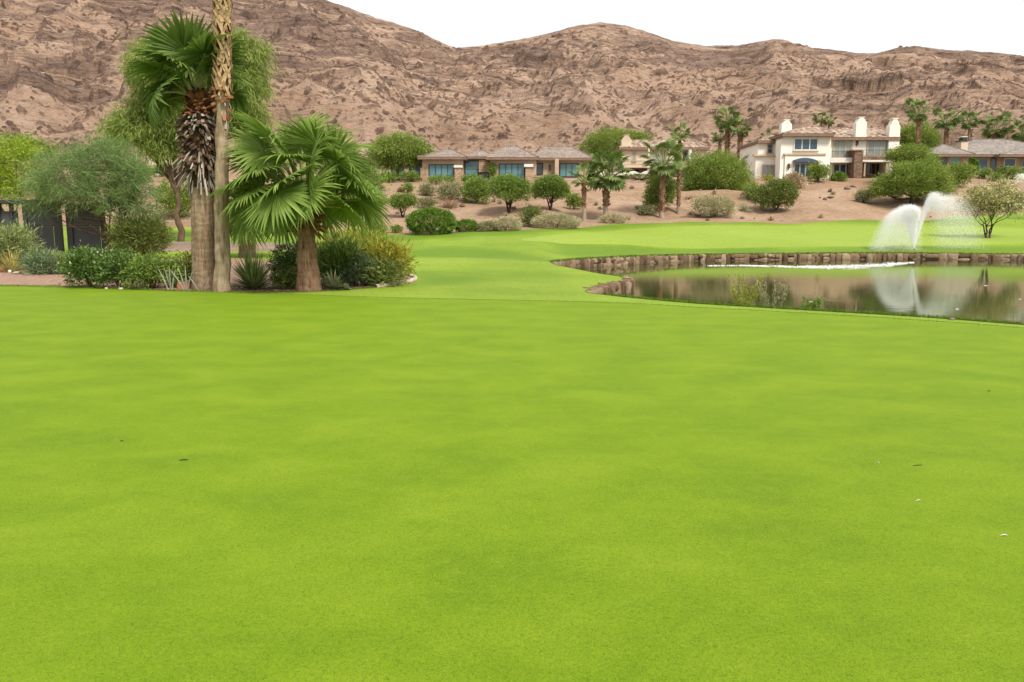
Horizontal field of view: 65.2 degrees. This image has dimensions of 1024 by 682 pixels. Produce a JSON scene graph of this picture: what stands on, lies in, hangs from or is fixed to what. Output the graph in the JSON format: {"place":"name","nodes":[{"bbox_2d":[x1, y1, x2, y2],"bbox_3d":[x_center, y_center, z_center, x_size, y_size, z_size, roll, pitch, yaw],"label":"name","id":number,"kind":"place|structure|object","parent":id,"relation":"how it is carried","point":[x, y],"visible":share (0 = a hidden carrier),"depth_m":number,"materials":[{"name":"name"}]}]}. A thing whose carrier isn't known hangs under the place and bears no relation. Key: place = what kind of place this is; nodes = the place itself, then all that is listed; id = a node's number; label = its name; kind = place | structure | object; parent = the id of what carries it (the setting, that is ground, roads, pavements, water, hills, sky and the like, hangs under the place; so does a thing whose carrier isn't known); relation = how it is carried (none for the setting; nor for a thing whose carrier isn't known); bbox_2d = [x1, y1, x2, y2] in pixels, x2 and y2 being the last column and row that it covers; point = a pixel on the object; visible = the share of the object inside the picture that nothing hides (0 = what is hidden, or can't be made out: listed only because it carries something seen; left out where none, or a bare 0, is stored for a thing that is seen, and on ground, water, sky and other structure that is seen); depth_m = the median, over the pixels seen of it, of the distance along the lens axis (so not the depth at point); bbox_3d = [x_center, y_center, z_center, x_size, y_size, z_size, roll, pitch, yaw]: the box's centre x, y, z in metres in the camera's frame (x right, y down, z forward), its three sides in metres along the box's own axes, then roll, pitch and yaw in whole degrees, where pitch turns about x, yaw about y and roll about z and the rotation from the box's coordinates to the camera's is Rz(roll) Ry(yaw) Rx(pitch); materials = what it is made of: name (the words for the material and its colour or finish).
{"place":"outdoors","nodes":[
{"label":"outdoors","id":0,"kind":"place"},
{"bbox_2d":[0,257,410,291],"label":"planting bed","id":1,"kind":"object","parent":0,"point":[40,279],"visible":0.2,"depth_m":28.02,"materials":[{"name":"soil"}]},
{"bbox_2d":[0,249,25,271],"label":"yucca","id":2,"kind":"object","parent":1,"relation":"on","point":[11,262],"visible":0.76,"depth_m":32.13,"materials":[{"name":"yellow plant"}]},
{"bbox_2d":[0,218,46,269],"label":"feathery shrub","id":3,"kind":"object","parent":1,"relation":"on","point":[16,239],"visible":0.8,"depth_m":32.98,"materials":[{"name":"green plant"}]},
{"bbox_2d":[0,243,67,274],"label":"ground cover shrub","id":4,"kind":"object","parent":1,"relation":"on","point":[39,263],"visible":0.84,"depth_m":30.98,"materials":[{"name":"green plant"}]},
{"bbox_2d":[0,200,107,256],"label":"metal fence","id":5,"kind":"object","parent":1,"relation":"on","point":[48,235],"visible":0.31,"depth_m":42.56,"materials":[{"name":"metal"}]},
{"bbox_2d":[56,240,112,286],"bbox_3d":[-13.333,-2.400,25.129,1.807,1.607,1.842,0,8,0],"label":"hedge shrub","id":6,"kind":"object","parent":1,"relation":"on","point":[76,266],"visible":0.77,"depth_m":24.79,"materials":[{"name":"green plant"}]},
{"bbox_2d":[3,128,166,248],"bbox_3d":[-21.807,-7.527,41.338,8.586,6.857,5.585,0,8,0],"label":"feathery tree","id":7,"kind":"object","parent":1,"relation":"on","point":[123,198],"visible":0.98,"depth_m":40.81,"materials":[{"name":"green plant"}]},
{"bbox_2d":[84,244,140,287],"bbox_3d":[-12.349,-2.309,24.913,1.768,1.487,1.618,-5,10,-32],"label":"hedge shrub","id":8,"kind":"object","parent":1,"relation":"on","point":[115,264],"visible":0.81,"depth_m":24.69,"materials":[{"name":"green plant"}]},
{"bbox_2d":[98,200,180,256],"bbox_3d":[-19.233,-5.769,41.472,4.131,3.154,3.826,0,8,0],"label":"round shrub","id":9,"kind":"object","parent":1,"relation":"on","point":[138,235],"visible":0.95,"depth_m":40.92,"materials":[{"name":"green plant"}]},
{"bbox_2d":[119,250,184,289],"bbox_3d":[-11.104,-2.180,24.723,1.926,1.297,1.795,0,8,0],"label":"leafy shrub","id":10,"kind":"object","parent":1,"relation":"on","point":[150,266],"visible":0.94,"depth_m":24.47,"materials":[{"name":"green plant"}]},
{"bbox_2d":[157,254,190,286],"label":"leafy shrub","id":11,"kind":"object","parent":1,"relation":"on","point":[177,262],"visible":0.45,"depth_m":25.10,"materials":[{"name":"green plant"}]},
{"bbox_2d":[174,250,191,285],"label":"leafy shrub","id":12,"kind":"object","parent":1,"relation":"on","point":[187,259],"visible":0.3,"depth_m":25.50,"materials":[{"name":"green plant"}]},
{"bbox_2d":[124,6,258,289],"bbox_3d":[-9.371,-5.481,23.908,3.608,8.159,4.239,0,8,0],"label":"fan palm","id":13,"kind":"object","parent":1,"relation":"on","point":[179,53],"visible":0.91,"depth_m":23.34,"materials":[{"name":"green plant"}]},
{"bbox_2d":[0,284,392,292],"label":"edge grass","id":14,"kind":"structure","parent":1,"relation":"on","point":[186,289],"depth_m":24.39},
{"bbox_2d":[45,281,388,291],"bbox_3d":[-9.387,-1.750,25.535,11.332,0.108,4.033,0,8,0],"label":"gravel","id":15,"kind":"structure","parent":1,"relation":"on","point":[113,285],"depth_m":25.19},
{"bbox_2d":[209,0,233,291],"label":"tall fan palm","id":16,"kind":"object","parent":1,"relation":"on","point":[220,87],"visible":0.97,"depth_m":23.01,"materials":[{"name":"brown plant"}]},
{"bbox_2d":[230,246,275,290],"bbox_3d":[-7.956,-2.263,24.515,1.700,1.550,1.734,0,8,0],"label":"desert spoon","id":17,"kind":"object","parent":1,"relation":"on","point":[252,275],"visible":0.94,"depth_m":24.34,"materials":[{"name":"green plant"}]},
{"bbox_2d":[266,241,297,284],"bbox_3d":[-7.098,-2.429,25.521,1.523,1.558,1.401,0,8,0],"label":"leafy shrub","id":18,"kind":"object","parent":1,"relation":"on","point":[288,257],"visible":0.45,"depth_m":25.29,"materials":[{"name":"green plant"}]},
{"bbox_2d":[267,264,296,289],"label":"leafy shrub","id":19,"kind":"object","parent":1,"relation":"on","point":[286,279],"visible":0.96,"depth_m":24.45,"materials":[{"name":"green plant"}]},
{"bbox_2d":[206,109,393,291],"bbox_3d":[-5.984,-4.189,23.673,5.426,5.715,5.279,6,10,36],"label":"fan palm","id":20,"kind":"object","parent":1,"relation":"on","point":[303,204],"visible":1,"depth_m":22.86,"materials":[{"name":"green plant"}]},
{"bbox_2d":[321,268,344,290],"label":"agave","id":21,"kind":"object","parent":1,"relation":"on","point":[335,283],"visible":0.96,"depth_m":24.43,"materials":[{"name":"green plant"}]},
{"bbox_2d":[293,231,381,283],"bbox_3d":[-5.715,-2.759,26.590,3.404,1.929,2.890,0,8,0],"label":"juniper","id":22,"kind":"object","parent":1,"relation":"on","point":[335,253],"visible":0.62,"depth_m":26.11,"materials":[{"name":"green plant"}]},
{"bbox_2d":[337,250,382,286],"bbox_3d":[-4.869,-2.340,25.911,1.662,1.292,1.522,0,8,0],"label":"leafy shrub","id":23,"kind":"object","parent":1,"relation":"on","point":[354,269],"visible":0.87,"depth_m":25.68,"materials":[{"name":"green plant"}]},
{"bbox_2d":[315,222,407,264],"bbox_3d":[-5.742,-3.632,31.137,4.243,2.342,4.166,0,8,0],"label":"juniper","id":24,"kind":"object","parent":1,"relation":"on","point":[353,235],"visible":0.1,"depth_m":30.67,"materials":[{"name":"green plant"}]},
{"bbox_2d":[344,244,413,287],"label":"juniper","id":25,"kind":"object","parent":1,"relation":"on","point":[384,277],"visible":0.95,"depth_m":25.70,"materials":[{"name":"green plant"}]},
{"bbox_2d":[354,229,422,284],"bbox_3d":[-4.299,-2.820,26.757,2.862,1.999,2.857,3,9,20],"label":"juniper","id":26,"kind":"object","parent":1,"relation":"on","point":[377,249],"visible":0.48,"depth_m":26.44,"materials":[{"name":"green plant"}]},
{"bbox_2d":[0,286,1023,681],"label":"putting green","id":27,"kind":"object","parent":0,"point":[302,488],"visible":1,"depth_m":6.02,"materials":[{"name":"green plant"}]},
{"bbox_2d":[5,286,1023,327],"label":"edge grass","id":28,"kind":"structure","parent":27,"relation":"on","point":[546,300],"depth_m":20.77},
{"bbox_2d":[0,0,1023,169],"bbox_3d":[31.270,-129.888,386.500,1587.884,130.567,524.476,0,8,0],"label":"mountain range","id":29,"kind":"structure","parent":0,"point":[348,67],"depth_m":278.71,"materials":[{"name":"stone"}]},
{"bbox_2d":[0,169,1023,234],"bbox_3d":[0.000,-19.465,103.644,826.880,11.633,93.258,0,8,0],"label":"desert ground","id":30,"kind":"structure","parent":0,"point":[809,205],"depth_m":85.85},
{"bbox_2d":[152,177,190,217],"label":"desert shrub","id":31,"kind":"object","parent":30,"relation":"on","point":[170,201],"visible":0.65,"depth_m":78.55,"materials":[{"name":"green plant"}]},
{"bbox_2d":[357,147,421,177],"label":"bungalow","id":32,"kind":"object","parent":30,"relation":"on","point":[417,170],"visible":0.19,"depth_m":118.57,"materials":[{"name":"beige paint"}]},
{"bbox_2d":[364,129,436,180],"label":"spreading tree","id":33,"kind":"object","parent":30,"relation":"on","point":[393,154],"visible":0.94,"depth_m":107.61,"materials":[{"name":"green plant"}]},
{"bbox_2d":[387,191,418,217],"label":"desert shrub","id":34,"kind":"object","parent":30,"relation":"on","point":[405,201],"visible":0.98,"depth_m":75.97,"materials":[{"name":"green plant"}]},
{"bbox_2d":[398,170,420,181],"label":"desert shrub","id":35,"kind":"object","parent":30,"relation":"on","point":[410,175],"visible":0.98,"depth_m":106.18,"materials":[{"name":"green plant"}]},
{"bbox_2d":[415,196,438,207],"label":"desert shrub","id":36,"kind":"object","parent":30,"relation":"on","point":[425,201],"visible":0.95,"depth_m":83.70,"materials":[{"name":"green plant"}]},
{"bbox_2d":[405,205,457,234],"bbox_3d":[-6.591,-9.839,65.239,4.485,2.456,3.695,0,8,0],"label":"clipped bush","id":37,"kind":"object","parent":30,"relation":"on","point":[433,225],"visible":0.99,"depth_m":64.40,"materials":[{"name":"green plant"}]},
{"bbox_2d":[425,173,455,183],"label":"desert shrub","id":38,"kind":"object","parent":30,"relation":"on","point":[440,178],"visible":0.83,"depth_m":102.17,"materials":[{"name":"green plant"}]},
{"bbox_2d":[435,181,463,199],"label":"desert shrub","id":39,"kind":"object","parent":30,"relation":"on","point":[451,189],"visible":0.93,"depth_m":89.30,"materials":[{"name":"beige plant"}]},
{"bbox_2d":[455,218,478,231],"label":"clipped bush","id":40,"kind":"object","parent":30,"relation":"on","point":[469,223],"visible":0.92,"depth_m":65.94,"materials":[{"name":"green plant"}]},
{"bbox_2d":[459,173,491,203],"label":"desert shrub","id":41,"kind":"object","parent":30,"relation":"on","point":[475,191],"visible":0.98,"depth_m":87.21,"materials":[{"name":"green plant"}]},
{"bbox_2d":[417,145,592,181],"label":"bungalow","id":42,"kind":"object","parent":30,"relation":"on","point":[515,160],"visible":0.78,"depth_m":107.99,"materials":[{"name":"beige paint"}]},
{"bbox_2d":[429,164,453,178],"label":"window","id":43,"kind":"structure","parent":42,"relation":"in","point":[441,169],"depth_m":107.76,"materials":[{"name":"blue glass"}]},
{"bbox_2d":[499,164,524,178],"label":"window","id":44,"kind":"structure","parent":42,"relation":"in","point":[515,169],"depth_m":107.36,"materials":[{"name":"blue glass"}]},
{"bbox_2d":[559,163,578,176],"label":"window","id":45,"kind":"structure","parent":42,"relation":"in","point":[563,167],"depth_m":108.92,"materials":[{"name":"blue glass"}]},
{"bbox_2d":[488,215,524,230],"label":"sage mound","id":46,"kind":"object","parent":30,"relation":"on","point":[515,223],"visible":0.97,"depth_m":65.65,"materials":[{"name":"beige plant"}]},
{"bbox_2d":[485,172,533,212],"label":"desert shrub","id":47,"kind":"object","parent":30,"relation":"on","point":[512,187],"visible":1,"depth_m":79.23,"materials":[{"name":"green plant"}]},
{"bbox_2d":[511,202,549,226],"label":"desert shrub","id":48,"kind":"object","parent":30,"relation":"on","point":[528,215],"visible":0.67,"depth_m":69.30,"materials":[{"name":"green plant"}]},
{"bbox_2d":[529,173,572,210],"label":"round tree","id":49,"kind":"object","parent":30,"relation":"on","point":[554,186],"visible":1,"depth_m":79.64,"materials":[{"name":"green plant"}]},
{"bbox_2d":[530,212,583,227],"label":"sage mound","id":50,"kind":"object","parent":30,"relation":"on","point":[535,221],"visible":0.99,"depth_m":67.55,"materials":[{"name":"beige plant"}]},
{"bbox_2d":[564,192,581,208],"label":"desert shrub","id":51,"kind":"object","parent":30,"relation":"on","point":[574,200],"visible":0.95,"depth_m":83.67,"materials":[{"name":"green plant"}]},
{"bbox_2d":[567,161,599,221],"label":"fan palm","id":52,"kind":"object","parent":30,"relation":"on","point":[583,183],"visible":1,"depth_m":73.68,"materials":[{"name":"green plant"}]},
{"bbox_2d":[584,149,631,215],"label":"fan palm","id":53,"kind":"object","parent":30,"relation":"on","point":[611,181],"visible":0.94,"depth_m":74.56,"materials":[{"name":"green plant"}]},
{"bbox_2d":[597,212,627,222],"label":"sage mound","id":54,"kind":"object","parent":30,"relation":"on","point":[612,218],"visible":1,"depth_m":72.91,"materials":[{"name":"beige plant"}]},
{"bbox_2d":[577,121,656,172],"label":"broad tree","id":55,"kind":"object","parent":30,"relation":"on","point":[602,140],"visible":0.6,"depth_m":131.12,"materials":[{"name":"green plant"}]},
{"bbox_2d":[640,175,677,206],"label":"desert shrub","id":56,"kind":"object","parent":30,"relation":"on","point":[651,194],"visible":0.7,"depth_m":81.15,"materials":[{"name":"green plant"}]},
{"bbox_2d":[612,135,709,175],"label":"house","id":57,"kind":"structure","parent":30,"relation":"on","point":[634,149],"depth_m":119.25,"materials":[{"name":"beige paint"}]},
{"bbox_2d":[638,137,685,217],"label":"fan palm","id":58,"kind":"object","parent":30,"relation":"on","point":[663,171],"visible":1,"depth_m":78.36,"materials":[{"name":"green plant"}]},
{"bbox_2d":[669,121,690,213],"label":"fan palm","id":59,"kind":"object","parent":30,"relation":"on","point":[679,136],"visible":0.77,"depth_m":80.37,"materials":[{"name":"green plant"}]},
{"bbox_2d":[687,189,738,216],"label":"sage mound","id":60,"kind":"object","parent":30,"relation":"on","point":[712,204],"visible":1,"depth_m":77.81,"materials":[{"name":"beige plant"}]},
{"bbox_2d":[674,146,761,190],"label":"bushy tree","id":61,"kind":"object","parent":30,"relation":"on","point":[703,174],"visible":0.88,"depth_m":95.63,"materials":[{"name":"green plant"}]},
{"bbox_2d":[713,105,741,153],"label":"fan palm","id":62,"kind":"object","parent":30,"relation":"on","point":[722,124],"visible":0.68,"depth_m":124.05,"materials":[{"name":"green plant"}]},
{"bbox_2d":[726,118,751,159],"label":"fan palm","id":63,"kind":"object","parent":30,"relation":"on","point":[740,133],"visible":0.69,"depth_m":122.42,"materials":[{"name":"green plant"}]},
{"bbox_2d":[747,177,800,211],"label":"desert shrub","id":64,"kind":"object","parent":30,"relation":"on","point":[774,193],"visible":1,"depth_m":82.07,"materials":[{"name":"green plant"}]},
{"bbox_2d":[783,171,808,187],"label":"desert shrub","id":65,"kind":"object","parent":30,"relation":"on","point":[795,176],"visible":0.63,"depth_m":99.38,"materials":[{"name":"brown plant"}]},
{"bbox_2d":[805,160,832,181],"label":"desert shrub","id":66,"kind":"object","parent":30,"relation":"on","point":[818,172],"visible":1,"depth_m":104.08,"materials":[{"name":"green plant"}]},
{"bbox_2d":[737,117,901,178],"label":"mansion","id":67,"kind":"structure","parent":30,"relation":"on","point":[858,148],"depth_m":109.31,"materials":[{"name":"beige paint"}]},
{"bbox_2d":[793,163,815,177],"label":"double door","id":68,"kind":"structure","parent":67,"relation":"in","point":[798,167],"depth_m":107.31,"materials":[{"name":"blue glass"}]},
{"bbox_2d":[793,137,818,150],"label":"window","id":69,"kind":"structure","parent":67,"relation":"in","point":[799,143],"depth_m":107.05,"materials":[{"name":"white glass"}]},
{"bbox_2d":[832,141,852,157],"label":"window","id":70,"kind":"structure","parent":67,"relation":"in","point":[840,146],"depth_m":110.07,"materials":[{"name":"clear glass"}]},
{"bbox_2d":[866,141,887,155],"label":"window","id":71,"kind":"structure","parent":67,"relation":"in","point":[872,146],"depth_m":110.07,"materials":[{"name":"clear glass"}]},
{"bbox_2d":[852,187,877,202],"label":"desert shrub","id":72,"kind":"object","parent":30,"relation":"on","point":[860,195],"visible":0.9,"depth_m":89.98,"materials":[{"name":"green plant"}]},
{"bbox_2d":[864,155,963,203],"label":"mesquite tree","id":73,"kind":"object","parent":30,"relation":"on","point":[911,180],"visible":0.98,"depth_m":86.88,"materials":[{"name":"green plant"}]},
{"bbox_2d":[881,140,947,168],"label":"mesquite tree","id":74,"kind":"object","parent":30,"relation":"on","point":[904,153],"visible":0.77,"depth_m":100.23,"materials":[{"name":"green plant"}]},
{"bbox_2d":[903,97,932,145],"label":"fan palm","id":75,"kind":"object","parent":30,"relation":"on","point":[918,117],"visible":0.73,"depth_m":119.30,"materials":[{"name":"green plant"}]},
{"bbox_2d":[899,117,943,149],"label":"broad tree","id":76,"kind":"object","parent":30,"relation":"on","point":[929,135],"visible":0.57,"depth_m":128.85,"materials":[{"name":"green plant"}]},
{"bbox_2d":[931,107,964,144],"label":"fan palm","id":77,"kind":"object","parent":30,"relation":"on","point":[952,124],"visible":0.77,"depth_m":123.14,"materials":[{"name":"green plant"}]},
{"bbox_2d":[942,160,977,185],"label":"desert shrub","id":78,"kind":"object","parent":30,"relation":"on","point":[961,169],"visible":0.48,"depth_m":99.95,"materials":[{"name":"green plant"}]},
{"bbox_2d":[958,111,982,140],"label":"fan palm","id":79,"kind":"object","parent":30,"relation":"on","point":[968,125],"visible":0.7,"depth_m":127.11,"materials":[{"name":"green plant"}]},
{"bbox_2d":[929,136,1023,174],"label":"bungalow","id":80,"kind":"object","parent":30,"relation":"on","point":[994,154],"visible":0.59,"depth_m":114.49,"materials":[{"name":"beige paint"}]},
{"bbox_2d":[980,110,1012,138],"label":"fan palm","id":81,"kind":"object","parent":30,"relation":"on","point":[995,133],"visible":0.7,"depth_m":126.00,"materials":[{"name":"green plant"}]},
{"bbox_2d":[1000,164,1023,178],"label":"desert shrub","id":82,"kind":"object","parent":30,"relation":"on","point":[1014,171],"visible":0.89,"depth_m":104.51,"materials":[{"name":"green plant"}]},
{"bbox_2d":[1006,117,1023,141],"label":"fan palm","id":83,"kind":"object","parent":30,"relation":"on","point":[1018,136],"visible":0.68,"depth_m":124.67,"materials":[{"name":"green plant"}]},
{"bbox_2d":[18,212,1023,327],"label":"fairway","id":84,"kind":"structure","parent":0,"point":[501,265],"depth_m":44.51,"materials":[{"name":"green plant"}]},
{"bbox_2d":[0,131,46,210],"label":"lime green tree","id":85,"kind":"object","parent":84,"relation":"on","point":[5,173],"visible":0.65,"depth_m":48.68,"materials":[{"name":"green plant"}]},
{"bbox_2d":[0,130,65,197],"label":"green tree","id":86,"kind":"object","parent":84,"relation":"on","point":[39,141],"visible":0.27,"depth_m":62.24,"materials":[{"name":"green plant"}]},
{"bbox_2d":[89,23,284,241],"bbox_3d":[-23.631,-15.015,57.859,14.229,15.896,8.350,0,8,0],"label":"weeping tree","id":87,"kind":"object","parent":84,"relation":"on","point":[138,128],"visible":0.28,"depth_m":57.31,"materials":[{"name":"green plant"}]},
{"bbox_2d":[112,242,294,251],"bbox_3d":[-20.784,-6.504,55.000,13.726,0.450,8.831,0,8,0],"label":"bunker","id":88,"kind":"object","parent":84,"relation":"on","point":[181,246],"visible":0.25,"depth_m":54.44},
{"bbox_2d":[229,175,273,257],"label":"fan palm","id":89,"kind":"object","parent":84,"relation":"on","point":[247,246],"visible":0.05,"depth_m":43.64,"materials":[{"name":"green plant"}]},
{"bbox_2d":[321,161,396,235],"bbox_3d":[-11.525,-9.014,53.322,7.845,5.926,5.361,-3,9,-18],"label":"round tree","id":90,"kind":"object","parent":84,"relation":"on","point":[377,179],"visible":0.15,"depth_m":52.99,"materials":[{"name":"green plant"}]},
{"bbox_2d":[328,0,1023,55],"label":"sky","id":91,"kind":"structure","parent":0,"point":[856,26],"materials":[{"name":"white"}]},
{"bbox_2d":[522,225,1023,247],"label":"putting green","id":92,"kind":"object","parent":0,"point":[722,236],"visible":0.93,"depth_m":63.82,"materials":[{"name":"green plant"}]},
{"bbox_2d":[952,173,1023,237],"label":"multi stem tree","id":93,"kind":"object","parent":92,"relation":"on","point":[1001,196],"visible":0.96,"depth_m":63.10,"materials":[{"name":"green plant"}]},
{"bbox_2d":[551,253,1023,324],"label":"pond bank","id":94,"kind":"structure","parent":0,"point":[782,308],"depth_m":20.56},
{"bbox_2d":[583,275,634,293],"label":"stone retaining wall","id":95,"kind":"structure","parent":94,"relation":"on","point":[624,286],"depth_m":27.33,"materials":[{"name":"stone"}]},
{"bbox_2d":[548,252,1023,267],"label":"stone retaining wall","id":96,"kind":"structure","parent":94,"relation":"on","point":[600,262],"depth_m":52.89,"materials":[{"name":"stone"}]},
{"bbox_2d":[548,251,1022,261],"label":"edge grass","id":97,"kind":"structure","parent":96,"relation":"on","point":[611,256],"depth_m":52.85,"materials":[{"name":"plant"}]},
{"bbox_2d":[606,292,1023,324],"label":"edge grass","id":98,"kind":"structure","parent":94,"relation":"on","point":[854,311],"depth_m":18.53,"materials":[{"name":"plant"}]},
{"bbox_2d":[575,259,1023,323],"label":"pond water","id":99,"kind":"structure","parent":0,"point":[953,288],"depth_m":32.14,"materials":[{"name":"grey liquid"}]},
{"bbox_2d":[726,272,764,305],"bbox_3d":[6.217,-1.258,21.342,0.815,1.162,0.901,6,10,37],"label":"water plant","id":100,"kind":"object","parent":99,"relation":"in","point":[749,299],"visible":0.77,"depth_m":21.27,"materials":[{"name":"green plant"}]},
{"bbox_2d":[755,279,789,306],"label":"water plant","id":101,"kind":"object","parent":99,"relation":"on","point":[777,301],"visible":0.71,"depth_m":21.05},
{"bbox_2d":[800,296,823,309],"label":"water plant","id":102,"kind":"object","parent":99,"relation":"in","point":[817,302],"visible":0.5,"depth_m":20.40,"materials":[{"name":"green plant"}]},
{"bbox_2d":[708,262,986,301],"bbox_3d":[13.986,-2.903,36.073,11.732,0.078,33.433,3,9,19],"label":"foam","id":103,"kind":"object","parent":99,"relation":"on","point":[851,266],"visible":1,"depth_m":45.48,"materials":[{"name":"white liquid"}]},
{"bbox_2d":[870,192,989,251],"bbox_3d":[29.136,-8.376,55.789,9.032,4.243,3.434,0,8,0],"label":"fountain","id":104,"kind":"object","parent":99,"relation":"in","point":[909,214],"visible":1,"depth_m":55.44,"materials":[{"name":"liquid"}]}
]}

